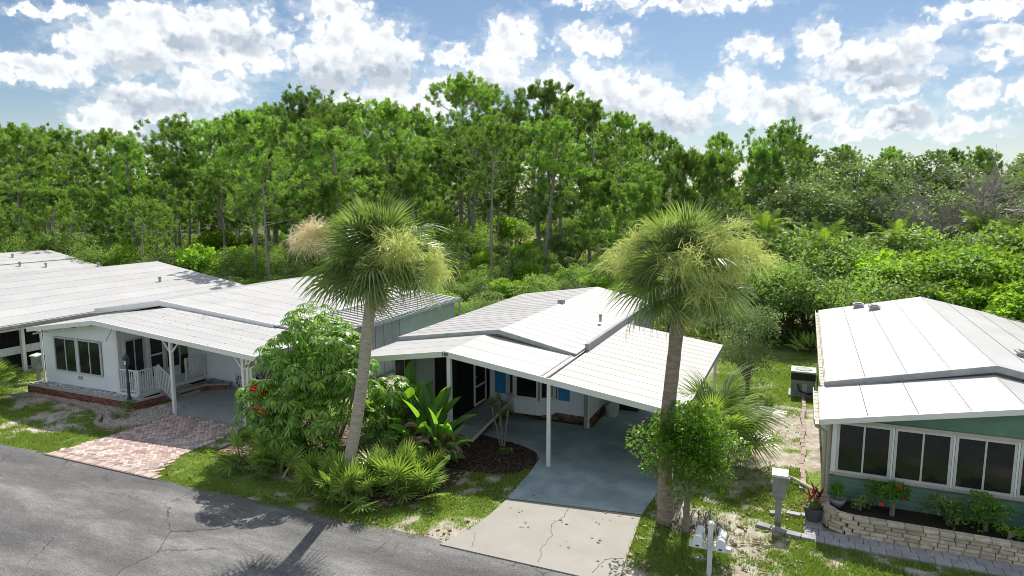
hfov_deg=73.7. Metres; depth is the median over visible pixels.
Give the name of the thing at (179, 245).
undergrowth bush
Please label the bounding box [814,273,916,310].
scrub shrub
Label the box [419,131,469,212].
pine tree
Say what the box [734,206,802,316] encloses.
feather palm
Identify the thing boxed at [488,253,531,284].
undergrowth bush
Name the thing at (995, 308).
scrub shrub
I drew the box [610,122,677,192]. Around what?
pine tree
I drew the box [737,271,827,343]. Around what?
scrub shrub
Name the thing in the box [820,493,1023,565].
block planter
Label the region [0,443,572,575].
road
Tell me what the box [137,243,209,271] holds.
undergrowth bush
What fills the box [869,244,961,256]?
scrub shrub
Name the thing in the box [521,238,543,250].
undergrowth bush
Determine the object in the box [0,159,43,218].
pine tree
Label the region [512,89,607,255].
pine tree
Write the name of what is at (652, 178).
pine tree
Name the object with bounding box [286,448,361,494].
saw palmetto
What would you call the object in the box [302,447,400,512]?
saw palmetto
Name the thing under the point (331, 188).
pine tree
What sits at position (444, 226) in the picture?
undergrowth bush
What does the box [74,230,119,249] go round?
undergrowth bush
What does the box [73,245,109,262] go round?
undergrowth bush
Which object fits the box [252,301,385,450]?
umbrella tree
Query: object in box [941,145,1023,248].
dead tree
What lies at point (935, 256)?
scrub shrub
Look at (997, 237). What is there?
scrub shrub
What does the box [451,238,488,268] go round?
undergrowth bush
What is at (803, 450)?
brick edging
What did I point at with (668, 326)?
undergrowth bush
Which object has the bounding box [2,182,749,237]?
wood
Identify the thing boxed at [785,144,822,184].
pine tree
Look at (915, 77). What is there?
sky
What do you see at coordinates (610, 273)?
undergrowth bush
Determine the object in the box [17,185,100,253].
pine tree
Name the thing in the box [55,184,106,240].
pine tree
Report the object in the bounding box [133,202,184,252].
pine tree
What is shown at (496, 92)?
pine tree
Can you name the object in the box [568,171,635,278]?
pine tree
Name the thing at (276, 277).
undergrowth bush
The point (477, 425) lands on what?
entry ramp
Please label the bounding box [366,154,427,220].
pine tree
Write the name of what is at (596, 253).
undergrowth bush
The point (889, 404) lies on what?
green house
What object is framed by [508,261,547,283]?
undergrowth bush
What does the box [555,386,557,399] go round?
window
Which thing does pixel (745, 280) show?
scrub shrub
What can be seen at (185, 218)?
pine tree
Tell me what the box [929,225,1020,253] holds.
scrub shrub
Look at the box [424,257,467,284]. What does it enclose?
undergrowth bush
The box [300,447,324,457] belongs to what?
twiggy shrub
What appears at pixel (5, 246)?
undergrowth bush
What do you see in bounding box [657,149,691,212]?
pine tree
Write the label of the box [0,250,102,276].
white house
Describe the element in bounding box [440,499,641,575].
driveway
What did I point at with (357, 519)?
lawn leaves
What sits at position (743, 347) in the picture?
shrub
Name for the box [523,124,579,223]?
pine tree
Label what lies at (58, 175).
pine tree
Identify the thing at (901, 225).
feather palm
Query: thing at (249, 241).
undergrowth bush
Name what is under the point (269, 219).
pine tree
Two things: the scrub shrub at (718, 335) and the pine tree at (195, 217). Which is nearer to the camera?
the scrub shrub at (718, 335)
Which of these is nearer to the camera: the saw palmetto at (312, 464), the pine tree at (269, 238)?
the saw palmetto at (312, 464)
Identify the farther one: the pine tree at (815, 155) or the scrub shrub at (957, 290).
the pine tree at (815, 155)
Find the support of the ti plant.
in the planter pot at (815, 515)
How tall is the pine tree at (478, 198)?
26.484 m
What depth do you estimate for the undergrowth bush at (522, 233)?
86.91 m
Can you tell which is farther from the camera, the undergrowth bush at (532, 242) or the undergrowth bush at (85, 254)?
the undergrowth bush at (532, 242)
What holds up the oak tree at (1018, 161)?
on the ground at (808, 356)
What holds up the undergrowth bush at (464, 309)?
on the ground at (808, 356)
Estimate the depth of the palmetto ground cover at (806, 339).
38.59 m
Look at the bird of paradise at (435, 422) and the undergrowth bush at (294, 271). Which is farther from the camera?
the undergrowth bush at (294, 271)
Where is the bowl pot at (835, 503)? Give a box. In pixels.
[829,494,845,507]
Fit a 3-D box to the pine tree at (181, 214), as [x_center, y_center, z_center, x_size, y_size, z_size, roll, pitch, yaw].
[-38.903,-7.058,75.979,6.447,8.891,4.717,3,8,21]
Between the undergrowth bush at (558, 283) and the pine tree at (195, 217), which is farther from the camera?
the pine tree at (195, 217)
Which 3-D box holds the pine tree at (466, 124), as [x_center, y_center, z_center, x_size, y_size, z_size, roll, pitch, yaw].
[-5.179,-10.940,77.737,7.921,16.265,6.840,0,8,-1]
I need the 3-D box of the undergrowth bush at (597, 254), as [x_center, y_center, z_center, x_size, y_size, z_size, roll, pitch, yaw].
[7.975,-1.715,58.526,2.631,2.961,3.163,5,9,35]
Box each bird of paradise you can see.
[353,360,457,462]
[387,382,476,461]
[415,406,473,469]
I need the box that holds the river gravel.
[25,392,173,424]
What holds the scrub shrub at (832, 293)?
on the ground at (808, 356)
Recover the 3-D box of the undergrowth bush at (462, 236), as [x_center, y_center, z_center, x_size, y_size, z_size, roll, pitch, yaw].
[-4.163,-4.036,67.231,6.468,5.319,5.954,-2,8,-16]
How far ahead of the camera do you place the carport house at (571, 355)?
22.58 m
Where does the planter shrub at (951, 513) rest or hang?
in the block planter at (917, 529)
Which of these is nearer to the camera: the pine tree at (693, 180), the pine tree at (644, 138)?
the pine tree at (644, 138)
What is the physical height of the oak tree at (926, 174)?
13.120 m
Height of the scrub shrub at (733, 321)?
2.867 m
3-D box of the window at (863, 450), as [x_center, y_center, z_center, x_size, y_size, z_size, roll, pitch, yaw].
[8.242,3.798,16.014,1.140,1.236,0.045,3,8,23]
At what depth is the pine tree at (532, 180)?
159.08 m
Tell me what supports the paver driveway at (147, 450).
on the ground at (808, 356)
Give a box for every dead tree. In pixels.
[864,188,973,252]
[882,157,1023,249]
[894,204,965,248]
[936,156,1023,249]
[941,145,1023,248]
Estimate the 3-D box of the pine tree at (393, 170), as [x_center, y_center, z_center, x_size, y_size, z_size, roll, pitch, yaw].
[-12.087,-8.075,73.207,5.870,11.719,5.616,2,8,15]
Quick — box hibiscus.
[863,478,911,516]
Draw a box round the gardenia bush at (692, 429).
[625,399,756,533]
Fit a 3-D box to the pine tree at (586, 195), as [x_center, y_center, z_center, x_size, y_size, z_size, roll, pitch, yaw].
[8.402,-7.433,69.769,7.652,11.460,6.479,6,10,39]
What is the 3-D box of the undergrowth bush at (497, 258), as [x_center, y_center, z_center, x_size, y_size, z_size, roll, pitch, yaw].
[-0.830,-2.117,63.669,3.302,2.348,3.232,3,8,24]
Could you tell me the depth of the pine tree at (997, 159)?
96.00 m
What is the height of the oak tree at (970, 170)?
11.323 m
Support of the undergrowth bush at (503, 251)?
on the ground at (808, 356)
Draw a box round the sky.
[0,0,1023,197]
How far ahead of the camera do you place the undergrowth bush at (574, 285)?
43.32 m
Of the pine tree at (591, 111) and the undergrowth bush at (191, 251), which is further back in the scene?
the pine tree at (591, 111)
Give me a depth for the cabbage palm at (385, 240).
15.68 m
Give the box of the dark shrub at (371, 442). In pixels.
[358,428,405,460]
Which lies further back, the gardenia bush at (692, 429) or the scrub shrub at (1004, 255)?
the scrub shrub at (1004, 255)
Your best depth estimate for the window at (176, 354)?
27.64 m
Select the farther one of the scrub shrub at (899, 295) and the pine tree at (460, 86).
the pine tree at (460, 86)
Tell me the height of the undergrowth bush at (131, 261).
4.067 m
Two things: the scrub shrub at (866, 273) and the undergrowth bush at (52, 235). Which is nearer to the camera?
the scrub shrub at (866, 273)
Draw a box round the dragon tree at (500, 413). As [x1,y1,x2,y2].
[483,391,514,452]
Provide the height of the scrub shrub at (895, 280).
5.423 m
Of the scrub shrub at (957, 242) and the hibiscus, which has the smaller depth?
the hibiscus
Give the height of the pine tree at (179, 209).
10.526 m
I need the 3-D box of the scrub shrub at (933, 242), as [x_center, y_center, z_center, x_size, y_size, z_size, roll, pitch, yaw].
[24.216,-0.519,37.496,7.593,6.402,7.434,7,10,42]
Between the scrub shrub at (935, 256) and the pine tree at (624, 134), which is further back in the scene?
the pine tree at (624, 134)
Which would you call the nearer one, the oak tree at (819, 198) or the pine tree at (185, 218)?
the oak tree at (819, 198)
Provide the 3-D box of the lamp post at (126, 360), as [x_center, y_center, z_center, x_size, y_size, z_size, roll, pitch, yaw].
[-13.745,3.182,24.413,0.280,1.760,0.246,3,8,23]
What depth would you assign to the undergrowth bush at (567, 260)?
61.89 m
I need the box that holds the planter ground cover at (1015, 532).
[993,522,1023,540]
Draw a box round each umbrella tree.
[231,373,351,456]
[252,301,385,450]
[361,375,418,448]
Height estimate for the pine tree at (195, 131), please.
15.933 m
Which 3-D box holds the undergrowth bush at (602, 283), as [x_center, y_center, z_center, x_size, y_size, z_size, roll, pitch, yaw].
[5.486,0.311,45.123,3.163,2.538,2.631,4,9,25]
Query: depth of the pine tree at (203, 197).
62.77 m
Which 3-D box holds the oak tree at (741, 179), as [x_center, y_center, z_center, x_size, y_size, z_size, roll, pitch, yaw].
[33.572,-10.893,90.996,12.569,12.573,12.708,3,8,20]
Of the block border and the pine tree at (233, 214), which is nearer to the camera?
the block border
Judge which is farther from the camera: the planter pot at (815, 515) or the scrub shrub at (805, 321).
the scrub shrub at (805, 321)
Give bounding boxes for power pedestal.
[29,353,41,380]
[772,467,789,524]
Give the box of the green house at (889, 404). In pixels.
[788,296,1023,528]
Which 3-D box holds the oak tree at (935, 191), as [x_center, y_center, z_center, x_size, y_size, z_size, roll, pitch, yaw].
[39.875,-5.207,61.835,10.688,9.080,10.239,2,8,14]
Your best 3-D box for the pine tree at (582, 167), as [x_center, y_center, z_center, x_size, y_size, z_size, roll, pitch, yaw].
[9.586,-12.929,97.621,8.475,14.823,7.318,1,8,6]
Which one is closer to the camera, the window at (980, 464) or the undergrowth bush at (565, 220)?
the window at (980, 464)
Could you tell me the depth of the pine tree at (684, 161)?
54.87 m
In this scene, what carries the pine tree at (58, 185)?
on the ground at (808, 356)
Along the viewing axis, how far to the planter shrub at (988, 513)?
14.74 m
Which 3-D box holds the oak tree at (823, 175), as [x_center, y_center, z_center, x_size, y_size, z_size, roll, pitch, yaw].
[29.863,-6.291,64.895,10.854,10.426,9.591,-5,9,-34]
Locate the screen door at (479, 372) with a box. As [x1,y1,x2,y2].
[473,365,486,406]
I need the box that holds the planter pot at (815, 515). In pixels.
[804,503,822,522]
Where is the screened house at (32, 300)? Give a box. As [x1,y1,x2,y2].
[0,261,242,370]
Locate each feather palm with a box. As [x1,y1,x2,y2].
[700,209,743,281]
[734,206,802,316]
[787,215,866,329]
[862,211,930,254]
[942,204,1015,243]
[975,215,1023,258]
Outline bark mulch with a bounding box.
[433,435,538,474]
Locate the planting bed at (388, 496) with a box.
[211,417,465,508]
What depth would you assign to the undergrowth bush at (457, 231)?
76.10 m
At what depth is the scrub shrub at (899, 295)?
31.09 m
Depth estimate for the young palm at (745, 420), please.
19.05 m
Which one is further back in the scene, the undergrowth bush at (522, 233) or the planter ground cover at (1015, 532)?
the undergrowth bush at (522, 233)
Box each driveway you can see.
[44,413,244,479]
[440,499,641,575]
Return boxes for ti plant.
[798,481,826,509]
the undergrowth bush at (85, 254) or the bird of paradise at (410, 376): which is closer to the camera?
the bird of paradise at (410, 376)
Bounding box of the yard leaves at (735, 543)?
[621,485,802,575]
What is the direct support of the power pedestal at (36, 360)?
on the ground at (808, 356)
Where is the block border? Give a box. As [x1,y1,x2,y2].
[756,510,814,541]
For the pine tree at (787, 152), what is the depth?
107.59 m
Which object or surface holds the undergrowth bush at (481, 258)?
on the ground at (808, 356)
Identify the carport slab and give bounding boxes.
[177,358,355,428]
[483,390,704,514]
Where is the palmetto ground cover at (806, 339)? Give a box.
[91,233,816,357]
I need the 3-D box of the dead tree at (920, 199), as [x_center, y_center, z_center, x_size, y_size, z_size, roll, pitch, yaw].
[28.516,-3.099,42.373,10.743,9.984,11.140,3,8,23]
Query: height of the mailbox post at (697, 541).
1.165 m
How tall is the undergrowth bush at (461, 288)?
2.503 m
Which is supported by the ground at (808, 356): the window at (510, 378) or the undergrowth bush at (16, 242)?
the undergrowth bush at (16, 242)
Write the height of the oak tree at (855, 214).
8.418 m
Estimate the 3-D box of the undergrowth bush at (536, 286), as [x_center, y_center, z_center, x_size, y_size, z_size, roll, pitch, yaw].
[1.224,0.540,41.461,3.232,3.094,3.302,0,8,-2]
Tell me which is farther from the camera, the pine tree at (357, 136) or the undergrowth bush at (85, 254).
the pine tree at (357, 136)
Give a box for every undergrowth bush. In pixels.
[0,224,42,252]
[0,233,31,251]
[10,234,79,256]
[31,230,75,246]
[55,233,112,255]
[68,243,118,265]
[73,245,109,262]
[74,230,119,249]
[78,243,124,265]
[107,244,152,265]
[115,231,151,251]
[120,247,172,264]
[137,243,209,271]
[161,235,192,256]
[167,243,219,276]
[193,229,238,251]
[201,246,259,279]
[202,267,247,283]
[224,244,259,265]
[227,231,268,256]
[229,260,284,280]
[235,240,288,279]
[236,278,267,284]
[252,245,296,273]
[262,272,309,281]
[266,256,319,279]
[280,246,315,269]
[417,278,456,295]
[421,281,460,297]
[423,220,456,249]
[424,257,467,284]
[439,241,476,269]
[439,275,489,302]
[443,220,502,272]
[446,221,471,261]
[449,295,477,316]
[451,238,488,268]
[452,223,499,247]
[455,214,482,228]
[456,221,479,245]
[458,263,503,293]
[461,276,514,301]
[466,251,499,270]
[467,290,506,311]
[480,237,506,258]
[482,277,527,300]
[485,214,518,243]
[487,237,522,260]
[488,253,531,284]
[489,228,516,244]
[493,253,518,275]
[506,271,558,297]
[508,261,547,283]
[509,243,536,263]
[510,219,535,244]
[516,243,557,269]
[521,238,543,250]
[527,276,571,290]
[534,223,553,238]
[535,224,591,262]
[544,229,601,264]
[545,263,582,284]
[548,251,587,269]
[550,274,595,289]
[552,228,586,262]
[553,218,581,236]
[562,217,587,235]
[565,262,610,278]
[576,274,615,288]
[586,246,614,263]
[591,251,616,273]
[601,257,620,280]
[608,280,642,297]
[654,270,671,320]
[654,294,697,332]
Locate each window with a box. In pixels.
[53,336,77,373]
[76,339,102,376]
[123,337,145,379]
[165,342,180,368]
[394,359,414,404]
[507,374,514,396]
[515,376,538,399]
[539,382,554,399]
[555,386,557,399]
[835,423,892,478]
[892,428,953,487]
[952,435,1018,496]
[1016,443,1023,498]
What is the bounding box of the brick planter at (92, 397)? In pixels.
[27,380,166,409]
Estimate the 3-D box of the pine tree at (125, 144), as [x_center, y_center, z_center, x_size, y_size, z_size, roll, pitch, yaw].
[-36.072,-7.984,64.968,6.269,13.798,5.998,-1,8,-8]
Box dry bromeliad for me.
[667,506,744,545]
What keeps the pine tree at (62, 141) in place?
on the ground at (808, 356)
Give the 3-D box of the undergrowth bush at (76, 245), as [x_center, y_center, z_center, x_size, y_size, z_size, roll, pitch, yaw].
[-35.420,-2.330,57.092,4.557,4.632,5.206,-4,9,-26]
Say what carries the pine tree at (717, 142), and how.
on the ground at (808, 356)
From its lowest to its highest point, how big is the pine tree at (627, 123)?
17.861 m
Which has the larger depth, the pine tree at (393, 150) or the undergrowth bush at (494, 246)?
the pine tree at (393, 150)
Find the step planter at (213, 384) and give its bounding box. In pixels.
[176,378,230,394]
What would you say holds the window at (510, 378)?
in the carport house at (571, 355)
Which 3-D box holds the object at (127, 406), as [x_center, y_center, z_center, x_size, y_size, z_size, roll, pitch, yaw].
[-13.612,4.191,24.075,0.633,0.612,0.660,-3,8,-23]
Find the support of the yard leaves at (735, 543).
on the ground at (808, 356)
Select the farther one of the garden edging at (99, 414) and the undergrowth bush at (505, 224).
the undergrowth bush at (505, 224)
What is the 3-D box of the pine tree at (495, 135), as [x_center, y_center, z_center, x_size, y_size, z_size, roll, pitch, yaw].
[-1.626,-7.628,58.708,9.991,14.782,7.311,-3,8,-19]
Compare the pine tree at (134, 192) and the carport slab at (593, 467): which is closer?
the carport slab at (593, 467)
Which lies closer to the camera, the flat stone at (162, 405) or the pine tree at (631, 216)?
the flat stone at (162, 405)
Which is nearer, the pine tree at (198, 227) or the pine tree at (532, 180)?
the pine tree at (198, 227)
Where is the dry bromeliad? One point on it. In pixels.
(704, 521)
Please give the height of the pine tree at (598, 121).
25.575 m
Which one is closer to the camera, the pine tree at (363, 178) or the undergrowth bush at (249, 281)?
the undergrowth bush at (249, 281)
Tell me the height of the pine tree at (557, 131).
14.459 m
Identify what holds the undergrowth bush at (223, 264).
on the ground at (808, 356)
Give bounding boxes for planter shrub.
[828,481,845,499]
[917,493,968,530]
[964,489,1017,532]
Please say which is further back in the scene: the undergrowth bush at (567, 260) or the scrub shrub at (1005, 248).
the undergrowth bush at (567, 260)
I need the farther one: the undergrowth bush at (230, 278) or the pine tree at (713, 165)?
the pine tree at (713, 165)
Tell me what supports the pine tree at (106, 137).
on the ground at (808, 356)
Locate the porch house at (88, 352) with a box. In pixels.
[26,274,460,425]
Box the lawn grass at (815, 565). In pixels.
[0,357,998,575]
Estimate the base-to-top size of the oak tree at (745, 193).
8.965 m
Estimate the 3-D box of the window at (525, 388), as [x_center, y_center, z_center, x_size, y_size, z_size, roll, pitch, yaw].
[0.494,3.055,23.078,0.840,1.390,0.075,3,8,23]
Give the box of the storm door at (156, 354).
[146,337,166,381]
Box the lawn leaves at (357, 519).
[166,441,490,539]
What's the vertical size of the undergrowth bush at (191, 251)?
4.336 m
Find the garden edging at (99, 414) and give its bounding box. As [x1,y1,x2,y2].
[10,392,136,429]
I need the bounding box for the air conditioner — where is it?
[788,366,815,398]
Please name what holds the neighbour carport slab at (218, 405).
on the ground at (808, 356)
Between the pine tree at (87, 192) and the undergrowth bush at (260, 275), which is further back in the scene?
the pine tree at (87, 192)
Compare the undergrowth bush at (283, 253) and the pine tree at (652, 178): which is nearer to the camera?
the undergrowth bush at (283, 253)
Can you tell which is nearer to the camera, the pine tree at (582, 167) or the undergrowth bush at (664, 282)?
the undergrowth bush at (664, 282)
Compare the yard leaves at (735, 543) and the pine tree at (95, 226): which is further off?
the pine tree at (95, 226)
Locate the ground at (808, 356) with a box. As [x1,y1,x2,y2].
[0,206,1023,575]
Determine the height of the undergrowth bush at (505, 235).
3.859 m
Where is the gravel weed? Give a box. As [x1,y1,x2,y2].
[109,411,129,418]
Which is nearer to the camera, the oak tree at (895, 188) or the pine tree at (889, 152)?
the oak tree at (895, 188)
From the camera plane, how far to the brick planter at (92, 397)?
25.23 m
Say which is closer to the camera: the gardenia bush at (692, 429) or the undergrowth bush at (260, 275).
the gardenia bush at (692, 429)
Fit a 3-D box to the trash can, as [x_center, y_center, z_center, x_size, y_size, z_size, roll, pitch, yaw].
[3.459,4.003,23.578,0.580,0.845,0.602,3,8,23]
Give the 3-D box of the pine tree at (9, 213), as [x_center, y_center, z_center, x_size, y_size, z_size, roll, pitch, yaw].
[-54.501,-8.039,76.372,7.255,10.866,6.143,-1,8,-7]
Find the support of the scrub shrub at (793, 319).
on the ground at (808, 356)
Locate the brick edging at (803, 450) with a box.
[799,395,805,491]
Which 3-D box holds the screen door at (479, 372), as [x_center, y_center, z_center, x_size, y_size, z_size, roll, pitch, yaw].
[-1.070,2.937,23.352,0.090,2.050,0.920,3,8,23]
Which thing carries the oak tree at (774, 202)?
on the ground at (808, 356)
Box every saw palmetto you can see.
[204,419,311,476]
[256,435,345,477]
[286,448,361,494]
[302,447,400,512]
[355,437,449,503]
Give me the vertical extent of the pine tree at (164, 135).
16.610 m
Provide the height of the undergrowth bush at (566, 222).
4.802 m
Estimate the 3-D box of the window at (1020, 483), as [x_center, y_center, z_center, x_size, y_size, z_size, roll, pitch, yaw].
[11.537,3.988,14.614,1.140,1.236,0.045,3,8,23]
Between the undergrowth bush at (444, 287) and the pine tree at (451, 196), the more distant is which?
the pine tree at (451, 196)
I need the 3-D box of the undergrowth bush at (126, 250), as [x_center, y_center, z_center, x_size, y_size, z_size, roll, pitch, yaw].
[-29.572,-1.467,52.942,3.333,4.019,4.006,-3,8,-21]
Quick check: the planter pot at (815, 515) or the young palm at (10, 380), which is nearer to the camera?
the planter pot at (815, 515)
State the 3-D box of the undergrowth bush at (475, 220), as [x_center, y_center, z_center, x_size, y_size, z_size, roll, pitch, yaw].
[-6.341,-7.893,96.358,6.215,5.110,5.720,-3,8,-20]
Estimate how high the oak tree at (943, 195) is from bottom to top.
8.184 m
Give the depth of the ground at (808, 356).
18.69 m
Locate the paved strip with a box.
[803,517,1023,575]
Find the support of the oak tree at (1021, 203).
on the ground at (808, 356)
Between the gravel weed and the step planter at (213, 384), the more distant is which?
the step planter at (213, 384)
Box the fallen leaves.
[128,311,642,566]
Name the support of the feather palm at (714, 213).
on the ground at (808, 356)
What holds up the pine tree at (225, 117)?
on the ground at (808, 356)
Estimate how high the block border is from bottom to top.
0.114 m
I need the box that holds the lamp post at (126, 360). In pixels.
[122,353,131,399]
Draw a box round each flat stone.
[158,404,168,407]
[164,406,172,410]
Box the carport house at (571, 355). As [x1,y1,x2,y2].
[371,287,722,479]
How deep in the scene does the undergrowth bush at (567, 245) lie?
64.01 m
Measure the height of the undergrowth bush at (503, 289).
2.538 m
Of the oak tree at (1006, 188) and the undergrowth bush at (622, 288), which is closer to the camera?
the undergrowth bush at (622, 288)
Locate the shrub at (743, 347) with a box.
[713,303,781,391]
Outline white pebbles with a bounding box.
[35,381,142,399]
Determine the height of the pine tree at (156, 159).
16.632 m
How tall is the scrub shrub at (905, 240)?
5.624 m
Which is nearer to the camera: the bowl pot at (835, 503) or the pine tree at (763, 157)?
the bowl pot at (835, 503)
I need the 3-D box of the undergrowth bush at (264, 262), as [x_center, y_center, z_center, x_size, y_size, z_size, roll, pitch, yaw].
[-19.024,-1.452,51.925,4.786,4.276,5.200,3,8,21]
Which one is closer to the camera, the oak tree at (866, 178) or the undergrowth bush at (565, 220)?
the oak tree at (866, 178)
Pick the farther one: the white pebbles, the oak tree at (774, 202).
the oak tree at (774, 202)
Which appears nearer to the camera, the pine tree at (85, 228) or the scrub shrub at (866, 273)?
the scrub shrub at (866, 273)
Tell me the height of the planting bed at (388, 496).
0.080 m
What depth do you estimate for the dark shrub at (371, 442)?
19.20 m
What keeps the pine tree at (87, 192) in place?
on the ground at (808, 356)
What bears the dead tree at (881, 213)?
on the ground at (808, 356)
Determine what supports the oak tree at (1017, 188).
on the ground at (808, 356)
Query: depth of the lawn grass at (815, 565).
16.89 m
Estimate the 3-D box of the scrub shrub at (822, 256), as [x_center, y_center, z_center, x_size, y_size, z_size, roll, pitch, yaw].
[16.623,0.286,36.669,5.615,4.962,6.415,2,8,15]
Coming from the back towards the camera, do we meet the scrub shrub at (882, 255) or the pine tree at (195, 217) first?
the pine tree at (195, 217)
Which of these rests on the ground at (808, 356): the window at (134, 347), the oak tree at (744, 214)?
the oak tree at (744, 214)
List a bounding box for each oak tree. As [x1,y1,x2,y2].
[696,194,815,249]
[716,163,790,212]
[718,178,810,221]
[721,183,798,219]
[742,160,859,197]
[755,184,835,246]
[769,182,866,246]
[785,166,866,223]
[791,146,903,200]
[792,161,919,222]
[814,186,912,251]
[828,200,912,255]
[867,157,919,194]
[873,176,937,217]
[876,149,981,207]
[900,189,997,249]
[912,181,997,215]
[926,162,1022,204]
[944,175,1022,221]
[973,171,1023,214]
[998,193,1023,234]
[1002,153,1023,204]
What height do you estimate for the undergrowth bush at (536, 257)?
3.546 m
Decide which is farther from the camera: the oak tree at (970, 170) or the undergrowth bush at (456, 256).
the oak tree at (970, 170)
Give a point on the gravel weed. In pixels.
(117, 415)
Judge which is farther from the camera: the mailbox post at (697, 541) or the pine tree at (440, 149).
the pine tree at (440, 149)
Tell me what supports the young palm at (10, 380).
on the ground at (808, 356)
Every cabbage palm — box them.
[281,186,459,464]
[594,199,787,526]
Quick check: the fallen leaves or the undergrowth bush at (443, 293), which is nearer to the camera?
the fallen leaves
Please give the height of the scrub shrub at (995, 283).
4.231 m
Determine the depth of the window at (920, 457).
15.54 m
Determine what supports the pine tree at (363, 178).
on the ground at (808, 356)
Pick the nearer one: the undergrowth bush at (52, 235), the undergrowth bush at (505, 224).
the undergrowth bush at (52, 235)
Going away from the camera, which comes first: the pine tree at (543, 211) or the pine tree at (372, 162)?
the pine tree at (543, 211)
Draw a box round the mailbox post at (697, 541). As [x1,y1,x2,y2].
[689,520,730,575]
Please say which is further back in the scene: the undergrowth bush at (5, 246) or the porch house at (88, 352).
the undergrowth bush at (5, 246)
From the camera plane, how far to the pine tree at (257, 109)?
70.89 m
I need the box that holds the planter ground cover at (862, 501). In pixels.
[849,492,875,510]
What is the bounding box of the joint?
[508,498,640,514]
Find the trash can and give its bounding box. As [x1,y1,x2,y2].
[605,400,618,416]
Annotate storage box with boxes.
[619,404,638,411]
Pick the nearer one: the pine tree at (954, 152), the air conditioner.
the air conditioner
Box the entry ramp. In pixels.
[454,399,509,441]
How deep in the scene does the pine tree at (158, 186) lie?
62.46 m
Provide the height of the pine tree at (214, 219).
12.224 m
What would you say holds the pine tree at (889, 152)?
on the ground at (808, 356)
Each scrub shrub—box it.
[690,283,752,337]
[699,296,769,349]
[702,255,760,300]
[716,227,820,276]
[734,253,818,336]
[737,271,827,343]
[746,232,818,323]
[746,256,846,337]
[751,264,845,333]
[771,223,888,274]
[780,249,881,308]
[796,243,935,299]
[804,279,904,315]
[814,234,900,278]
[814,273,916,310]
[843,249,938,293]
[848,232,930,274]
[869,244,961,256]
[871,247,1023,297]
[877,282,945,300]
[878,250,981,298]
[880,281,987,307]
[891,221,1022,258]
[915,278,1001,311]
[921,243,1023,287]
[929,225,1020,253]
[943,235,1023,267]
[958,282,1023,321]
[977,265,1023,286]
[979,231,1023,262]
[982,279,1023,319]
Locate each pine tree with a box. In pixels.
[0,122,66,239]
[0,125,89,232]
[0,139,55,236]
[0,140,26,195]
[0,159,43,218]
[0,177,63,236]
[0,195,16,234]
[9,147,70,229]
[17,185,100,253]
[21,123,119,236]
[35,170,84,229]
[52,146,102,232]
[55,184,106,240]
[56,127,139,230]
[74,189,113,237]
[83,175,161,247]
[83,190,135,242]
[93,129,170,245]
[93,152,144,215]
[102,195,177,256]
[110,112,213,244]
[117,194,176,262]
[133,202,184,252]
[134,143,193,227]
[136,177,190,253]
[143,163,200,243]
[152,182,192,242]
[157,189,189,255]
[160,157,222,244]
[166,118,248,258]
[182,135,214,234]
[187,152,248,257]
[191,179,241,240]
[192,112,261,238]
[199,176,249,253]
[200,107,291,275]
[217,140,313,270]
[221,149,321,279]
[222,176,260,245]
[225,178,292,276]
[237,101,301,248]
[257,178,285,250]
[259,83,360,250]
[270,118,357,261]
[271,169,346,265]
[281,104,355,214]
[282,104,352,259]
[290,173,372,271]
[296,126,384,216]
[299,91,396,212]
[333,160,387,207]
[337,151,372,216]
[340,115,374,209]
[343,137,381,212]
[347,97,436,211]
[366,115,415,205]
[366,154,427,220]
[370,143,414,202]
[373,157,422,216]
[376,160,456,250]
[379,102,451,218]
[391,170,453,244]
[401,144,433,223]
[408,136,464,219]
[414,70,504,257]
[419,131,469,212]
[430,112,540,280]
[434,120,491,226]
[435,125,513,244]
[440,135,503,223]
[453,80,519,226]
[465,177,500,220]
[470,169,506,221]
[471,150,524,241]
[478,102,536,245]
[493,117,537,213]
[495,78,586,263]
[510,114,602,275]
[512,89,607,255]
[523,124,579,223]
[523,143,576,269]
[551,148,597,240]
[555,158,632,255]
[562,96,627,263]
[566,115,622,187]
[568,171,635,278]
[588,111,658,253]
[596,173,677,275]
[605,126,646,203]
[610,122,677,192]
[611,194,657,264]
[615,161,670,219]
[615,162,667,206]
[628,132,688,189]
[652,144,722,220]
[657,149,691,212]
[685,147,754,258]
[689,149,728,216]
[697,130,752,200]
[721,136,801,211]
[724,116,826,190]
[773,138,818,178]
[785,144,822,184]
[819,143,866,172]
[862,145,917,179]
[930,147,975,179]
[958,145,1003,179]
[973,155,1003,177]
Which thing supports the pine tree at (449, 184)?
on the ground at (808, 356)
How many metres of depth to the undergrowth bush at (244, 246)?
56.37 m
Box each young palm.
[0,354,42,392]
[617,363,799,471]
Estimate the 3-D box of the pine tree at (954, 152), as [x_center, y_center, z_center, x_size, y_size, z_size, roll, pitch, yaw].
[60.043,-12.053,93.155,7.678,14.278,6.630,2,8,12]
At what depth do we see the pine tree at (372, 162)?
91.77 m
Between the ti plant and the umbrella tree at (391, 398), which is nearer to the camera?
the ti plant
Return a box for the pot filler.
[805,499,820,509]
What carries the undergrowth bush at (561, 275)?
on the ground at (808, 356)
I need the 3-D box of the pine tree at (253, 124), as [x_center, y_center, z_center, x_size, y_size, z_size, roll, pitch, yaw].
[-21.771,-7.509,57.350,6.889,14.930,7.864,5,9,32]

